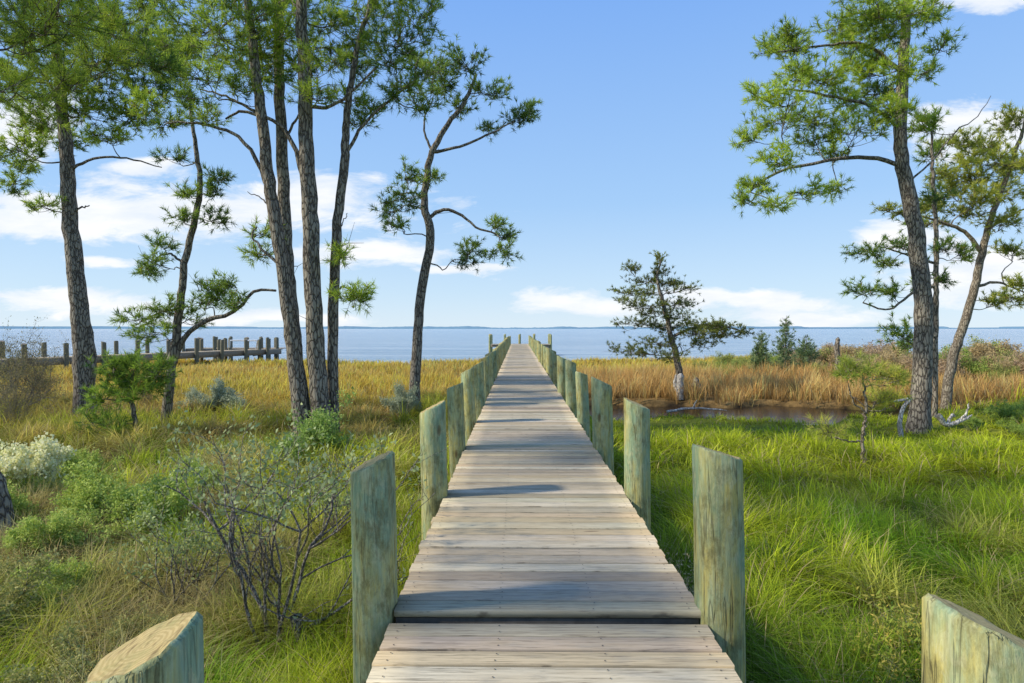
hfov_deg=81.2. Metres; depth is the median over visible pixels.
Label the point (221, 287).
pine tree
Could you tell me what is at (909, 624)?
weed
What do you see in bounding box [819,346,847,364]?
shrub
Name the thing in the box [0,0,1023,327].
sky
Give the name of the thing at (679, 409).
driftwood
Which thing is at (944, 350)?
shrub
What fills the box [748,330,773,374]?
cedar tree
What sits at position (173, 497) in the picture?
shrub
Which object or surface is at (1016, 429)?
shrub
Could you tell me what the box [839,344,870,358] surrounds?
shrub
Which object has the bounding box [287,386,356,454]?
shrub
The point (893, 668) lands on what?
weed
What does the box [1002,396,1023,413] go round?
shrub
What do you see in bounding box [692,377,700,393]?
tree stump
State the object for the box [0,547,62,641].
shrub
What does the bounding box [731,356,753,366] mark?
shrub
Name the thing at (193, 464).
shrub
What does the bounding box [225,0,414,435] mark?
pine tree
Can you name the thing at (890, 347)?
shrub
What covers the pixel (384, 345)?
water
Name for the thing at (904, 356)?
shrub
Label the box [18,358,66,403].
shrub
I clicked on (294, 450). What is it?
shrub
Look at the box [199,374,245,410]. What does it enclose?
shrub
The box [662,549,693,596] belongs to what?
weed
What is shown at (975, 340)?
shrub
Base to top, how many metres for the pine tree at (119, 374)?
2.616 m
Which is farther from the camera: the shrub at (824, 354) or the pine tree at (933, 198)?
the shrub at (824, 354)
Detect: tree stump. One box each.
[673,373,683,399]
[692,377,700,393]
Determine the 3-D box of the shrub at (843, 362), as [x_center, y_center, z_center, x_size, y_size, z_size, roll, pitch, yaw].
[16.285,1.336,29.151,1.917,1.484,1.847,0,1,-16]
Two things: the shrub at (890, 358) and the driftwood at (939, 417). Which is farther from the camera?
the shrub at (890, 358)
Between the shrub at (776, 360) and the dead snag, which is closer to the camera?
the dead snag
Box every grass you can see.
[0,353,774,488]
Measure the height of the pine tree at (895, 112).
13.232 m
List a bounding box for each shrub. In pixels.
[0,315,71,412]
[0,333,60,399]
[0,360,41,428]
[0,431,76,489]
[0,506,113,558]
[0,545,60,589]
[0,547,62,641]
[0,577,70,635]
[0,617,101,682]
[1,471,60,504]
[5,554,109,602]
[6,479,43,518]
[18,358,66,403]
[43,459,131,529]
[56,446,124,480]
[63,465,210,544]
[87,591,168,661]
[106,476,281,612]
[137,391,155,405]
[151,401,448,647]
[173,385,212,409]
[173,454,228,497]
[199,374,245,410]
[204,645,219,681]
[264,416,318,467]
[278,443,366,547]
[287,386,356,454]
[379,379,422,416]
[689,358,708,368]
[708,361,726,371]
[711,350,734,365]
[722,367,734,377]
[723,360,742,372]
[730,352,755,364]
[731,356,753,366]
[770,354,779,366]
[789,355,822,366]
[794,342,832,366]
[799,358,828,373]
[813,351,834,366]
[816,342,846,351]
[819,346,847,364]
[820,342,867,362]
[820,354,862,371]
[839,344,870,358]
[852,350,880,369]
[854,338,894,358]
[866,349,911,367]
[869,343,911,356]
[869,352,911,374]
[897,349,911,359]
[899,352,912,373]
[902,351,977,379]
[938,343,976,367]
[940,346,997,379]
[940,356,970,376]
[941,339,1005,361]
[947,334,1003,354]
[952,409,983,429]
[958,351,1022,378]
[977,361,1023,382]
[980,338,1023,356]
[984,398,1023,420]
[994,351,1023,375]
[996,346,1023,366]
[996,416,1023,436]
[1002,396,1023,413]
[1008,351,1023,373]
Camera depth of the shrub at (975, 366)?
26.74 m
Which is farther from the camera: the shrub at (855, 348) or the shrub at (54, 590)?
the shrub at (855, 348)
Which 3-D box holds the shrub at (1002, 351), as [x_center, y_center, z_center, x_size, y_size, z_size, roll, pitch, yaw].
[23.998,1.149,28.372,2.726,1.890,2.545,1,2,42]
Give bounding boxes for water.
[0,329,1023,424]
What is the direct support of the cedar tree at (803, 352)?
on the ground at (674, 421)
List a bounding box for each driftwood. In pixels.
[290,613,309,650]
[666,400,726,412]
[893,398,911,436]
[934,403,971,426]
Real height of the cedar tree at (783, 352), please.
3.298 m
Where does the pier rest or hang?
on the ground at (674, 421)
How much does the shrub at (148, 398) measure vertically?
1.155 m
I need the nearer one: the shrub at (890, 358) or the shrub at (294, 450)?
the shrub at (294, 450)
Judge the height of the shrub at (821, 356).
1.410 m
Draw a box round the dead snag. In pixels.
[834,337,840,369]
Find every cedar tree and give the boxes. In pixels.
[605,250,757,390]
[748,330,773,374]
[765,316,807,374]
[788,334,820,367]
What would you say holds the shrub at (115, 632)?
on the ground at (674, 421)
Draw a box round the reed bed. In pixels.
[576,358,1023,411]
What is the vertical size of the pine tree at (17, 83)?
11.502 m
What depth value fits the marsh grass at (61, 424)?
15.85 m
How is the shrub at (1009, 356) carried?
on the ground at (674, 421)
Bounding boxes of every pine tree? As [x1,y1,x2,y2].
[0,0,187,538]
[0,0,198,417]
[73,345,185,441]
[106,80,275,422]
[120,0,309,440]
[208,0,343,340]
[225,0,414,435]
[320,0,450,433]
[368,33,542,414]
[727,0,990,433]
[840,102,978,417]
[869,100,1023,409]
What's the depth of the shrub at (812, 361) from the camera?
30.41 m
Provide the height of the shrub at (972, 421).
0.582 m
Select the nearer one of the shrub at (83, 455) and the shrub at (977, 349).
the shrub at (83, 455)
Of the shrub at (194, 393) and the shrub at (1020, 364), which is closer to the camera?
the shrub at (194, 393)
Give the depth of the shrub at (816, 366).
29.29 m
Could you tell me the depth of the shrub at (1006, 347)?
32.18 m
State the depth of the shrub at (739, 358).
34.91 m
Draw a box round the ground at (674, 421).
[0,361,1023,682]
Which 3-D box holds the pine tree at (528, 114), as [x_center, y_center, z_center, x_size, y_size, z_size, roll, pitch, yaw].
[-1.729,-3.368,17.586,5.475,11.382,2.738,0,1,1]
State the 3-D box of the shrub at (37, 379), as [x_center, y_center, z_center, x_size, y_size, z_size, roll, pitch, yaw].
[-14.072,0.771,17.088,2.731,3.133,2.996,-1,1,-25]
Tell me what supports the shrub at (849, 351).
on the ground at (674, 421)
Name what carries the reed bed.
on the ground at (674, 421)
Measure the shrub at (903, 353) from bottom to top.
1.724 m
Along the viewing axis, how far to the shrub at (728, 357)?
38.98 m
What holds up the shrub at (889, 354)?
on the ground at (674, 421)
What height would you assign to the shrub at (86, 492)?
0.925 m
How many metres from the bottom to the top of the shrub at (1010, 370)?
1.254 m
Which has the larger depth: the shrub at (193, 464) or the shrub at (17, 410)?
the shrub at (17, 410)
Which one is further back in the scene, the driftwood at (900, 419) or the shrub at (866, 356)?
the shrub at (866, 356)
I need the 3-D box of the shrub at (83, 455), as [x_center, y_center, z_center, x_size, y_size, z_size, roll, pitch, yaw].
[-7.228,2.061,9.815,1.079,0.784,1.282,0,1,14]
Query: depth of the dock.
41.42 m
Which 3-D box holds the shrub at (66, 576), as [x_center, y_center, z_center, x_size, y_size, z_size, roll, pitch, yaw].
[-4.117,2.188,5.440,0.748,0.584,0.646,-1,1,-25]
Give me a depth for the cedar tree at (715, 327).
23.82 m
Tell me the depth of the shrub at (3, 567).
5.59 m
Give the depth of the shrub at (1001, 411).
16.31 m
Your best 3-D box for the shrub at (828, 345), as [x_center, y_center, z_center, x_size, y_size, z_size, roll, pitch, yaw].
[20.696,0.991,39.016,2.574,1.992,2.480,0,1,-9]
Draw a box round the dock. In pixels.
[0,336,285,371]
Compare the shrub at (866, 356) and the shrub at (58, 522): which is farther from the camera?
the shrub at (866, 356)
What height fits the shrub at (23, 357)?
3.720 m
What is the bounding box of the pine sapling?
[804,350,915,462]
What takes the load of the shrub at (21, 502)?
on the ground at (674, 421)
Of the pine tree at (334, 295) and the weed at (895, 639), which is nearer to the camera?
the weed at (895, 639)
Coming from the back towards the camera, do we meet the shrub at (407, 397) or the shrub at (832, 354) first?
the shrub at (832, 354)
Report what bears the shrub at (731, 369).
on the ground at (674, 421)
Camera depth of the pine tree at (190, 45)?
12.90 m
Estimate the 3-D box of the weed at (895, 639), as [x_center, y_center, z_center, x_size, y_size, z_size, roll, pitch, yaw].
[2.978,2.304,4.605,0.642,0.519,0.734,-1,2,-42]
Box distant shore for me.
[0,326,1023,328]
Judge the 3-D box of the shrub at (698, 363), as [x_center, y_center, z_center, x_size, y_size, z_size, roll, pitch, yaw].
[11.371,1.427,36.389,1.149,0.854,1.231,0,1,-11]
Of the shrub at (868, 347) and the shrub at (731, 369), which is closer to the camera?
the shrub at (731, 369)
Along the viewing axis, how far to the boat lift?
47.68 m
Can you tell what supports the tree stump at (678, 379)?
on the ground at (674, 421)
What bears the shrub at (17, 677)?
on the ground at (674, 421)
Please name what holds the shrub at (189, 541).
on the ground at (674, 421)
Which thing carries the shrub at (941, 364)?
on the ground at (674, 421)
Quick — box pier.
[86,334,1023,682]
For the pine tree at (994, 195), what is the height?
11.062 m
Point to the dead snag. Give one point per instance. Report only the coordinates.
(836, 347)
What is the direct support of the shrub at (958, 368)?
on the ground at (674, 421)
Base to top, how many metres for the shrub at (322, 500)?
1.258 m
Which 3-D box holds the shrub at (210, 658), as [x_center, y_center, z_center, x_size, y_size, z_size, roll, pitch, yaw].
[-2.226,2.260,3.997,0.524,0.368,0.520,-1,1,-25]
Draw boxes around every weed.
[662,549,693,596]
[837,606,921,673]
[847,622,921,682]
[849,585,921,655]
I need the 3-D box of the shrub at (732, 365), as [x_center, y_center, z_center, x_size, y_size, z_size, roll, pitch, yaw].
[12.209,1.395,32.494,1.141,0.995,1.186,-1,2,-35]
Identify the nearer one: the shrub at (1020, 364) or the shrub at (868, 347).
the shrub at (1020, 364)
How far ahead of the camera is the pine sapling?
11.44 m
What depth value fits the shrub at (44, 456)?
8.73 m
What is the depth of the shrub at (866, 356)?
31.96 m
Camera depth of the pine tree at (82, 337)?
16.87 m
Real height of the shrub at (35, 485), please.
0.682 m
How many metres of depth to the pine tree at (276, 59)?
14.28 m
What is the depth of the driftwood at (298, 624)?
4.64 m
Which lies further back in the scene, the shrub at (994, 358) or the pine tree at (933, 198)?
the shrub at (994, 358)
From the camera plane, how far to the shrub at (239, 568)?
4.65 m
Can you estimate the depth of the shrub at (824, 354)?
35.44 m
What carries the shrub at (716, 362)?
on the ground at (674, 421)

